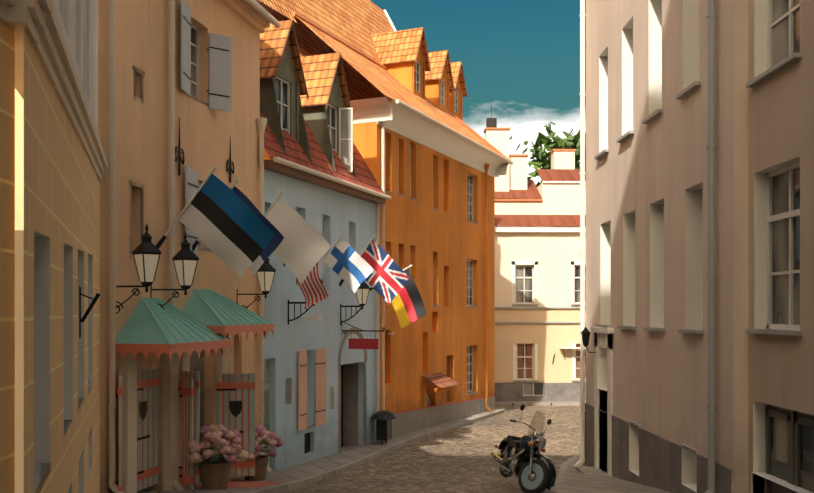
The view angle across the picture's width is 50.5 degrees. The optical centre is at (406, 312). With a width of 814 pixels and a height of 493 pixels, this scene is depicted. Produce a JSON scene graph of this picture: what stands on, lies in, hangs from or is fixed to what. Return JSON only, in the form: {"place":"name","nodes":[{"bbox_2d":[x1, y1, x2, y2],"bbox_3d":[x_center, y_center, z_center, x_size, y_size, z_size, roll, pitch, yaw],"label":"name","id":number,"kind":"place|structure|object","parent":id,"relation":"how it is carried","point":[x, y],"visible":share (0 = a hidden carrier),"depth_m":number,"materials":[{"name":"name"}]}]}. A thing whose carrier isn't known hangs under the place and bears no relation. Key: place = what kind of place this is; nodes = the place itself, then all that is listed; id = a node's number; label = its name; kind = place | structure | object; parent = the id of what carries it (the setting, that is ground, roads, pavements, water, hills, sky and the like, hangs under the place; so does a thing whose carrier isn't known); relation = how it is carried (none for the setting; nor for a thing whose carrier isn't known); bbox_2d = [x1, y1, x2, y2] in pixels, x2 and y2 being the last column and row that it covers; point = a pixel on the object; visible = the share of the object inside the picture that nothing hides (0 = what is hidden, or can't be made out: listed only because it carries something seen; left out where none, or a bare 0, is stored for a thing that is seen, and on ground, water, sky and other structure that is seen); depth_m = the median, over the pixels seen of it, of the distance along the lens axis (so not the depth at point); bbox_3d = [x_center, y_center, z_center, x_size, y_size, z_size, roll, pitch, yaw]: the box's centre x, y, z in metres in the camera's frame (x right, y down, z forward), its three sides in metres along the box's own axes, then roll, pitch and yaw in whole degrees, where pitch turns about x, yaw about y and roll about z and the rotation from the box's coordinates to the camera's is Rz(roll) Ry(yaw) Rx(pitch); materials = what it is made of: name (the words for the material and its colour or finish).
{"place":"outdoors","nodes":[
{"label":"outdoors","id":0,"kind":"place"},
{"bbox_2d":[15,0,99,492],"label":"window panes","id":1,"kind":"structure","parent":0,"point":[41,348],"depth_m":6.76,"materials":[{"name":"grey glass"}]},
{"bbox_2d":[119,333,227,492],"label":"wooden posts","id":2,"kind":"object","parent":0,"point":[174,366],"visible":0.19,"depth_m":15.92,"materials":[{"name":"beige wood"}]},
{"bbox_2d":[129,15,228,490],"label":"window panes","id":3,"kind":"structure","parent":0,"point":[197,363],"depth_m":17.65,"materials":[{"name":"grey glass"}]},
{"bbox_2d":[117,368,254,490],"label":"wooden gates","id":4,"kind":"structure","parent":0,"point":[245,420],"depth_m":16.14,"materials":[{"name":"wood"}]},
{"bbox_2d":[116,388,243,484],"bbox_3d":[-4.320,2.241,16.267,0.537,1.791,4.193,0,0,18],"label":"hardware piece","id":5,"kind":"object","parent":4,"relation":"attached to","point":[235,407],"depth_m":16.19,"materials":[{"name":"black metal"}]},
{"bbox_2d":[264,169,376,469],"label":"blue house","id":6,"kind":"structure","parent":0,"point":[286,343],"depth_m":23.33,"materials":[{"name":"paint"}]},
{"bbox_2d":[264,359,269,466],"bbox_3d":[-3.505,2.498,20.950,0.060,2.748,0.650,0,0,20],"label":"green house door","id":7,"kind":"structure","parent":6,"relation":"in","point":[267,403],"depth_m":21.14,"materials":[{"name":"wood"}]},
{"bbox_2d":[285,348,325,430],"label":"window shutters","id":8,"kind":"object","parent":6,"relation":"attached to","point":[320,386],"visible":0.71,"depth_m":23.18,"materials":[{"name":"beige wood"}]},
{"bbox_2d":[264,109,350,377],"bbox_3d":[-2.726,-2.164,23.055,0.279,7.546,4.932,0,0,23],"label":"blue house glass","id":9,"kind":"object","parent":6,"relation":"attached to","point":[346,134],"visible":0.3,"depth_m":25.27,"materials":[{"name":"glass"}]},
{"bbox_2d":[260,41,356,179],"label":"dormer walls","id":10,"kind":"structure","parent":6,"relation":"attached to","point":[314,117],"depth_m":22.72,"materials":[{"name":"grey paint"}]},
{"bbox_2d":[276,76,352,423],"bbox_3d":[-2.699,-1.488,23.341,0.490,8.997,5.451,0,0,24],"label":"blue house frame","id":11,"kind":"object","parent":6,"relation":"attached to","point":[288,114],"visible":0.23,"depth_m":24.20,"materials":[{"name":"wood"}]},
{"bbox_2d":[249,0,390,107],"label":"tiled roof","id":12,"kind":"structure","parent":6,"relation":"on","point":[319,56],"depth_m":24.75,"materials":[{"name":"orange tile"}]},
{"bbox_2d":[260,112,383,193],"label":"tiled roof","id":13,"kind":"structure","parent":6,"relation":"attached to","point":[295,153],"depth_m":23.64,"materials":[{"name":"tile"}]},
{"bbox_2d":[273,156,390,441],"bbox_3d":[-2.005,0.193,23.852,0.513,7.800,7.382,0,0,20],"label":"cream pipe","id":14,"kind":"object","parent":6,"relation":"attached to","point":[321,174],"visible":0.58,"depth_m":27.15,"materials":[{"name":"beige metal"}]},
{"bbox_2d":[308,316,393,334],"bbox_3d":[-1.454,0.410,25.236,0.263,0.642,6.154,0,0,19],"label":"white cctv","id":15,"kind":"object","parent":6,"relation":"attached to","point":[319,318],"visible":1,"depth_m":22.41,"materials":[{"name":"white"}]},
{"bbox_2d":[342,322,385,348],"bbox_3d":[-1.250,0.650,24.639,1.376,0.800,0.033,0,0,20],"label":"hanging sign","id":16,"kind":"object","parent":6,"relation":"attached to","point":[355,343],"depth_m":24.62,"materials":[{"name":"red metal"}]},
{"bbox_2d":[276,79,366,453],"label":"window frames","id":17,"kind":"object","parent":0,"point":[350,404],"depth_m":26.50,"materials":[{"name":"grey wood"}]},
{"bbox_2d":[264,20,385,203],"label":"roof trim","id":18,"kind":"structure","parent":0,"point":[279,168],"depth_m":22.79,"materials":[{"name":"brown wood"}]},
{"bbox_2d":[137,401,670,492],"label":"pavement paving","id":19,"kind":"structure","parent":0,"point":[574,481],"depth_m":19.81,"materials":[{"name":"grey stone"}]},
{"bbox_2d":[116,324,274,491],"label":"coral hotel entrance","id":20,"kind":"object","parent":19,"relation":"on","point":[158,350],"visible":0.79,"depth_m":16.12,"materials":[{"name":"wood"}]},
{"bbox_2d":[200,455,268,489],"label":"flower pots","id":21,"kind":"object","parent":19,"relation":"on","point":[214,476],"visible":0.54,"depth_m":16.22,"materials":[{"name":"brown ceramic"}]},
{"bbox_2d":[198,440,277,467],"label":"leaves","id":22,"kind":"object","parent":21,"relation":"in","point":[216,456],"visible":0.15,"depth_m":16.11,"materials":[{"name":"green plant"}]},
{"bbox_2d":[188,424,276,463],"bbox_3d":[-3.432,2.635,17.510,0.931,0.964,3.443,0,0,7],"label":"flowers","id":23,"kind":"object","parent":22,"relation":"on","point":[210,440],"visible":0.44,"depth_m":16.07,"materials":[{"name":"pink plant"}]},
{"bbox_2d":[197,427,277,456],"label":"flowers","id":24,"kind":"object","parent":22,"relation":"on","point":[233,452],"visible":0.25,"depth_m":16.41,"materials":[{"name":"pink plant"}]},
{"bbox_2d":[200,426,282,463],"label":"flowers","id":25,"kind":"object","parent":22,"relation":"on","point":[231,459],"visible":0.4,"depth_m":18.09,"materials":[{"name":"pink plant"}]},
{"bbox_2d":[194,481,282,487],"bbox_3d":[-3.375,3.450,17.318,1.400,0.242,1.646,0,0,13],"label":"hotel entrance carpet","id":26,"kind":"object","parent":19,"relation":"on","point":[244,484],"visible":0.6,"depth_m":17.25,"materials":[{"name":"red carpet"}]},
{"bbox_2d":[376,420,391,440],"bbox_3d":[-0.711,3.643,26.849,0.360,0.620,0.440,0,0,20],"label":"trash can","id":27,"kind":"object","parent":19,"relation":"on","point":[384,430],"visible":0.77,"depth_m":26.65,"materials":[{"name":"black"}]},
{"bbox_2d":[371,410,396,444],"bbox_3d":[-0.711,3.573,26.849,0.819,1.040,0.840,0,0,-1],"label":"trash can lid","id":28,"kind":"object","parent":19,"relation":"on","point":[384,415],"visible":0.9,"depth_m":26.59,"materials":[{"name":"black"}]},
{"bbox_2d":[585,403,731,492],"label":"building base","id":29,"kind":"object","parent":19,"relation":"on","point":[660,462],"depth_m":16.39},
{"bbox_2d":[702,189,702,328],"bbox_3d":[4.984,-3.420,17.252,0.060,13.412,6.758,0,0,-1],"label":"house frame","id":30,"kind":"object","parent":19,"relation":"on","point":[702,258],"depth_m":14.68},
{"bbox_2d":[350,63,509,390],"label":"cornice","id":31,"kind":"structure","parent":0,"point":[401,120],"depth_m":31.36,"materials":[{"name":"white paint"}]},
{"bbox_2d":[370,0,585,226],"label":"sky","id":32,"kind":"structure","parent":0,"point":[521,58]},
{"bbox_2d":[486,118,496,127],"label":"chimney cap","id":33,"kind":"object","parent":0,"point":[491,122],"depth_m":47.42,"materials":[{"name":"grey metal"}]},
{"bbox_2d":[281,405,733,492],"bbox_3d":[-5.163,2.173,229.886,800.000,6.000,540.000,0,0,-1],"label":"cobblestone street","id":34,"kind":"structure","parent":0,"point":[456,460],"depth_m":23.98,"materials":[{"name":"grey stone"}]},
{"bbox_2d":[0,20,99,492],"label":"yellow house","id":35,"kind":"structure","parent":34,"relation":"on","point":[61,194],"depth_m":6.74,"materials":[{"name":"yellow paint"}]},
{"bbox_2d":[0,0,107,181],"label":"cornice","id":36,"kind":"structure","parent":35,"relation":"attached to","point":[38,21],"depth_m":6.57,"materials":[{"name":"beige paint"}]},
{"bbox_2d":[53,0,96,130],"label":"yellow house whitewash","id":37,"kind":"object","parent":35,"relation":"attached to","point":[70,43],"visible":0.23,"depth_m":11.25,"materials":[{"name":"beige paint"}]},
{"bbox_2d":[15,0,269,492],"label":"peach house","id":38,"kind":"structure","parent":34,"relation":"on","point":[142,142],"depth_m":15.94,"materials":[{"name":"paint"}]},
{"bbox_2d":[108,0,280,492],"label":"cream pipe","id":39,"kind":"object","parent":38,"relation":"attached to","point":[260,121],"visible":0.75,"depth_m":14.10,"materials":[{"name":"beige metal"}]},
{"bbox_2d":[116,289,272,345],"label":"awning roof","id":40,"kind":"structure","parent":38,"relation":"attached to","point":[150,321],"depth_m":15.56,"materials":[{"name":"green metal"}]},
{"bbox_2d":[191,24,202,247],"bbox_3d":[-4.208,-2.114,18.267,0.050,7.451,2.536,0,0,13],"label":"window frame","id":41,"kind":"object","parent":38,"relation":"attached to","point":[196,46],"visible":0.08,"depth_m":17.75,"materials":[{"name":"white wood"}]},
{"bbox_2d":[175,49,233,182],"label":"wall anchors","id":42,"kind":"object","parent":38,"relation":"attached to","point":[180,161],"visible":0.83,"depth_m":16.59,"materials":[{"name":"black metal"}]},
{"bbox_2d":[181,0,231,253],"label":"window shutters","id":43,"kind":"object","parent":38,"relation":"attached to","point":[220,72],"visible":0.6,"depth_m":17.75,"materials":[{"name":"grey wood"}]},
{"bbox_2d":[116,254,369,325],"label":"lamp brackets","id":44,"kind":"object","parent":38,"relation":"attached to","point":[294,303],"visible":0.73,"depth_m":15.49,"materials":[{"name":"black metal"}]},
{"bbox_2d":[132,223,369,309],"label":"street lamps","id":45,"kind":"object","parent":44,"relation":"on","point":[148,246],"visible":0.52,"depth_m":15.26,"materials":[{"name":"black metal"}]},
{"bbox_2d":[134,254,368,303],"bbox_3d":[-2.884,-0.588,19.331,0.665,0.695,11.322,0,0,16],"label":"lantern glass","id":46,"kind":"object","parent":45,"relation":"on","point":[150,262],"visible":0.65,"depth_m":15.26,"materials":[{"name":"beige glass"}]},
{"bbox_2d":[155,235,373,290],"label":"iron flags","id":47,"kind":"object","parent":38,"relation":"attached to","point":[162,240],"visible":0.35,"depth_m":16.90},
{"bbox_2d":[165,165,411,270],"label":"flagpoles","id":48,"kind":"object","parent":38,"relation":"attached to","point":[199,189],"visible":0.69,"depth_m":16.59,"materials":[{"name":"metal"}]},
{"bbox_2d":[200,174,274,249],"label":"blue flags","id":49,"kind":"object","parent":48,"relation":"attached to","point":[231,204],"visible":1,"depth_m":15.44,"materials":[{"name":"blue fabric"}]},
{"bbox_2d":[179,191,426,323],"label":"flags","id":50,"kind":"object","parent":48,"relation":"attached to","point":[302,249],"depth_m":18.69},
{"bbox_2d":[232,187,407,301],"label":"navy flags","id":51,"kind":"object","parent":48,"relation":"attached to","point":[273,245],"visible":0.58,"depth_m":16.59,"materials":[{"name":"blue"}]},
{"bbox_2d":[331,245,365,284],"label":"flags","id":52,"kind":"object","parent":48,"relation":"attached to","point":[347,263],"visible":1,"depth_m":22.59},
{"bbox_2d":[391,294,409,328],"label":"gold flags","id":53,"kind":"object","parent":48,"relation":"attached to","point":[399,309],"visible":0.73,"depth_m":26.65,"materials":[{"name":"orange"}]},
{"bbox_2d":[264,44,494,440],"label":"orange house","id":54,"kind":"structure","parent":34,"relation":"on","point":[446,241],"depth_m":32.21,"materials":[{"name":"orange paint"}]},
{"bbox_2d":[258,0,501,155],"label":"tiled roof","id":55,"kind":"structure","parent":54,"relation":"attached to","point":[364,27],"depth_m":33.88,"materials":[{"name":"orange tile"}]},
{"bbox_2d":[383,10,396,30],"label":"trim","id":56,"kind":"structure","parent":54,"relation":"attached to","point":[390,21],"depth_m":39.37,"materials":[{"name":"white paint"}]},
{"bbox_2d":[291,11,509,159],"bbox_3d":[-0.593,-8.205,34.162,2.866,3.120,13.566,0,0,38],"label":"gutter","id":57,"kind":"object","parent":54,"relation":"on","point":[294,14],"visible":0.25,"depth_m":31.92,"materials":[{"name":"brown"}]},
{"bbox_2d":[385,190,477,394],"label":"window sills","id":58,"kind":"object","parent":54,"relation":"attached to","point":[436,305],"visible":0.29,"depth_m":31.89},
{"bbox_2d":[398,61,472,392],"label":"window frames","id":59,"kind":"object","parent":54,"relation":"attached to","point":[469,278],"visible":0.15,"depth_m":35.94,"materials":[{"name":"white"}]},
{"bbox_2d":[378,397,494,440],"bbox_3d":[1.478,5.678,32.864,0.025,4.730,11.966,0,0,24],"label":"building base","id":60,"kind":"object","parent":54,"relation":"attached to","point":[409,421],"depth_m":31.87,"materials":[{"name":"grey concrete"}]},
{"bbox_2d":[422,372,459,388],"bbox_3d":[1.254,2.466,31.402,0.800,0.450,1.847,0,0,24],"label":"awning","id":61,"kind":"object","parent":54,"relation":"attached to","point":[441,380],"visible":1,"depth_m":31.36,"materials":[{"name":"brown wood"}]},
{"bbox_2d":[415,28,467,400],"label":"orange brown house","id":62,"kind":"structure","parent":54,"relation":"attached to","point":[447,374],"depth_m":34.77,"materials":[{"name":"brown paint"}]},
{"bbox_2d":[393,396,494,413],"bbox_3d":[1.470,3.501,32.867,5.110,0.476,10.820,0,0,-1],"label":"ledge","id":63,"kind":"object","parent":54,"relation":"attached to","point":[440,405],"depth_m":32.25,"materials":[{"name":"red"}]},
{"bbox_2d":[381,99,512,440],"bbox_3d":[1.925,-1.325,33.068,0.704,10.844,12.430,0,0,24],"label":"cream pipe","id":64,"kind":"object","parent":54,"relation":"attached to","point":[423,115],"visible":0.69,"depth_m":27.57,"materials":[{"name":"beige metal"}]},
{"bbox_2d":[484,163,491,411],"bbox_3d":[3.474,-1.039,36.975,0.368,10.635,0.224,0,0,21],"label":"drainpipe","id":65,"kind":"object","parent":54,"relation":"attached to","point":[486,167],"depth_m":36.97,"materials":[{"name":"orange metal"}]},
{"bbox_2d":[247,403,579,492],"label":"pavement kerb","id":66,"kind":"structure","parent":34,"relation":"on","point":[288,486],"depth_m":23.24,"materials":[{"name":"grey stone"}]},
{"bbox_2d":[505,444,534,475],"bbox_3d":[2.360,3.089,18.007,0.516,1.135,1.788,0,0,-9],"label":"motorcycle engine","id":67,"kind":"object","parent":34,"relation":"on","point":[518,466],"visible":0.04,"depth_m":17.59,"materials":[{"name":"grey metal"}]},
{"bbox_2d":[499,445,511,477],"bbox_3d":[2.176,3.217,18.666,0.316,0.705,0.719,0,0,-1],"label":"motorcycle tyre","id":68,"kind":"object","parent":67,"relation":"attached to","point":[501,471],"visible":0.29,"depth_m":18.55,"materials":[{"name":"black rubber"}]},
{"bbox_2d":[501,450,506,470],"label":"motorcycle engine parts","id":69,"kind":"object","parent":68,"relation":"on","point":[505,456],"visible":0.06,"depth_m":18.61,"materials":[{"name":"white metal"}]},
{"bbox_2d":[489,445,544,476],"bbox_3d":[2.286,3.044,18.136,0.684,0.658,1.791,0,0,-9],"label":"motorcycle chrome","id":70,"kind":"object","parent":67,"relation":"attached to","point":[514,455],"visible":0.73,"depth_m":17.84,"materials":[{"name":"silver metal"}]},
{"bbox_2d":[507,436,520,448],"bbox_3d":[2.337,2.750,18.212,0.349,0.268,0.815,0,0,-10],"label":"motorcycle seat","id":71,"kind":"object","parent":70,"relation":"on","point":[513,441],"visible":0.6,"depth_m":18.20,"materials":[{"name":"black leather"}]},
{"bbox_2d":[503,448,528,475],"bbox_3d":[2.291,3.057,17.829,0.695,0.712,0.908,0,0,-9],"label":"motorcycle engine","id":72,"kind":"object","parent":70,"relation":"on","point":[522,455],"visible":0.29,"depth_m":17.58,"materials":[{"name":"grey metal"}]},
{"bbox_2d":[498,434,537,457],"bbox_3d":[2.329,2.828,18.156,0.378,0.679,2.016,0,0,-12],"label":"motorcycle bodywork","id":73,"kind":"object","parent":67,"relation":"attached to","point":[524,440],"visible":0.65,"depth_m":17.43,"materials":[{"name":"blue"}]},
{"bbox_2d":[516,415,547,478],"bbox_3d":[2.628,2.604,17.228,1.100,1.403,0.445,0,0,-45],"label":"motorcycle chrome","id":74,"kind":"object","parent":34,"relation":"on","point":[531,474],"visible":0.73,"depth_m":17.00,"materials":[{"name":"silver metal"}]},
{"bbox_2d":[509,404,551,424],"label":"mirrors","id":75,"kind":"object","parent":74,"relation":"attached to","point":[522,407],"visible":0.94,"depth_m":17.07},
{"bbox_2d":[527,411,545,440],"bbox_3d":[2.624,2.311,17.163,0.634,0.709,0.152,0,0,-45],"label":"motorcycle windshield","id":76,"kind":"object","parent":74,"relation":"attached to","point":[537,423],"visible":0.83,"depth_m":17.14,"materials":[{"name":"clear plastic"}]},
{"bbox_2d":[528,442,545,452],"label":"turn signals","id":77,"kind":"object","parent":74,"relation":"attached to","point":[543,450],"visible":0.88,"depth_m":16.93,"materials":[{"name":"orange plastic"}]},
{"bbox_2d":[520,453,555,489],"bbox_3d":[2.582,3.099,16.883,0.366,0.665,0.867,0,0,-33],"label":"motorcycle fender","id":78,"kind":"object","parent":74,"relation":"attached to","point":[551,481],"visible":0.92,"depth_m":16.62,"materials":[{"name":"metal"}]},
{"bbox_2d":[539,439,545,447],"bbox_3d":[2.670,2.588,17.029,0.220,0.214,0.051,0,0,-41],"label":"motorcycle front lens","id":79,"kind":"object","parent":74,"relation":"attached to","point":[542,442],"visible":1,"depth_m":17.00,"materials":[{"name":"clear glass"}]},
{"bbox_2d":[518,459,549,492],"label":"motorcycle tire","id":80,"kind":"object","parent":34,"relation":"on","point":[540,488],"visible":0.69,"depth_m":16.72,"materials":[{"name":"black rubber"}]},
{"bbox_2d":[521,463,542,488],"bbox_3d":[2.481,3.219,16.856,0.342,0.593,0.584,0,0,-45],"label":"brake disc","id":81,"kind":"object","parent":80,"relation":"in","point":[537,469],"visible":0.58,"depth_m":16.80,"materials":[{"name":"silver metal"}]},
{"bbox_2d":[485,130,585,306],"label":"cream house","id":82,"kind":"structure","parent":34,"relation":"on","point":[554,254],"depth_m":45.16,"materials":[{"name":"beige paint"}]},
{"bbox_2d":[586,0,747,492],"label":"pink house","id":83,"kind":"structure","parent":34,"relation":"on","point":[660,383],"depth_m":15.28,"materials":[{"name":"paint"}]},
{"bbox_2d":[574,0,585,466],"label":"drainpipe","id":84,"kind":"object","parent":83,"relation":"attached to","point":[582,252],"visible":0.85,"depth_m":21.82,"materials":[{"name":"white metal"}]},
{"bbox_2d":[590,327,613,475],"bbox_3d":[4.680,2.101,20.121,0.440,3.494,1.670,0,0,-1],"label":"door frame","id":85,"kind":"structure","parent":83,"relation":"attached to","point":[603,337],"depth_m":19.73,"materials":[{"name":"beige stone"}]},
{"bbox_2d":[594,81,704,333],"bbox_3d":[4.669,-3.699,17.245,0.200,8.096,6.918,0,0,-1],"label":"window sill","id":86,"kind":"structure","parent":83,"relation":"attached to","point":[693,86],"depth_m":16.18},
{"bbox_2d":[704,0,716,492],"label":"drainpipe","id":87,"kind":"object","parent":83,"relation":"attached to","point":[711,147],"visible":1,"depth_m":13.15,"materials":[{"name":"beige metal"}]},
{"bbox_2d":[748,0,813,492],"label":"beige house","id":88,"kind":"structure","parent":83,"relation":"attached to","point":[781,130],"depth_m":11.44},
{"bbox_2d":[766,404,813,492],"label":"door","id":89,"kind":"structure","parent":88,"relation":"in","point":[791,472],"depth_m":11.68,"materials":[{"name":"black wood"}]},
{"bbox_2d":[528,448,540,480],"bbox_3d":[2.480,2.936,16.974,0.423,1.052,0.663,0,0,-1],"label":"fork","id":90,"kind":"object","parent":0,"point":[532,452],"visible":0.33,"depth_m":16.92,"materials":[{"name":"metal"}]},
{"bbox_2d":[491,104,585,394],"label":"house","id":91,"kind":"structure","parent":0,"point":[531,229],"depth_m":45.15,"materials":[{"name":"white paint"}]},
{"bbox_2d":[483,127,575,200],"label":"flat tile","id":92,"kind":"object","parent":91,"relation":"attached to","point":[509,129],"visible":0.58,"depth_m":47.25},
{"bbox_2d":[495,309,585,382],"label":"beige house","id":93,"kind":"structure","parent":91,"relation":"attached to","point":[550,339],"depth_m":45.13,"materials":[{"name":"beige paint"}]},
{"bbox_2d":[495,169,585,226],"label":"tiled roof","id":94,"kind":"structure","parent":91,"relation":"attached to","point":[531,192],"depth_m":46.24,"materials":[{"name":"tile"}]},
{"bbox_2d":[495,381,585,400],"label":"building base","id":95,"kind":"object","parent":91,"relation":"attached to","point":[552,391],"depth_m":45.07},
{"bbox_2d":[495,304,585,380],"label":"molding","id":96,"kind":"object","parent":91,"relation":"attached to","point":[538,322],"visible":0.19,"depth_m":45.02,"materials":[{"name":"white paint"}]},
{"bbox_2d":[515,265,585,395],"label":"window frame","id":97,"kind":"object","parent":91,"relation":"attached to","point":[524,302],"visible":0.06,"depth_m":45.29,"materials":[{"name":"white wood"}]},
{"bbox_2d":[560,347,585,348],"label":"canopy","id":98,"kind":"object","parent":91,"relation":"attached to","point":[570,347],"visible":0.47,"depth_m":44.95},
{"bbox_2d":[509,120,585,226],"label":"tree","id":99,"kind":"object","parent":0,"point":[541,154],"depth_m":58.42,"materials":[{"name":"green plant"}]},
{"bbox_2d":[518,344,585,377],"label":"window frame","id":100,"kind":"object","parent":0,"point":[520,360],"depth_m":45.31,"materials":[{"name":"brown wood"}]},
{"bbox_2d":[576,0,702,492],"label":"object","id":101,"kind":"structure","parent":0,"point":[693,257],"depth_m":16.74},
{"bbox_2d":[581,326,590,346],"bbox_3d":[4.286,0.582,20.702,0.225,0.500,0.260,0,0,-1],"label":"wall lantern","id":102,"kind":"object","parent":101,"relation":"on","point":[585,333],"visible":1,"depth_m":20.64,"materials":[{"name":"black metal"}]},
{"bbox_2d":[746,53,801,335],"bbox_3d":[5.147,-3.282,6.558,0.200,7.160,11.890,0,0,-1],"label":"window sill","id":103,"kind":"structure","parent":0,"point":[776,68],"depth_m":11.60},
{"bbox_2d":[752,0,813,492],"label":"window frame","id":104,"kind":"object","parent":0,"point":[780,204],"depth_m":12.24,"materials":[{"name":"beige wood"}]},
{"bbox_2d":[766,0,799,329],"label":"window frame","id":105,"kind":"structure","parent":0,"point":[791,213],"depth_m":11.96,"materials":[{"name":"white wood"}]}
]}

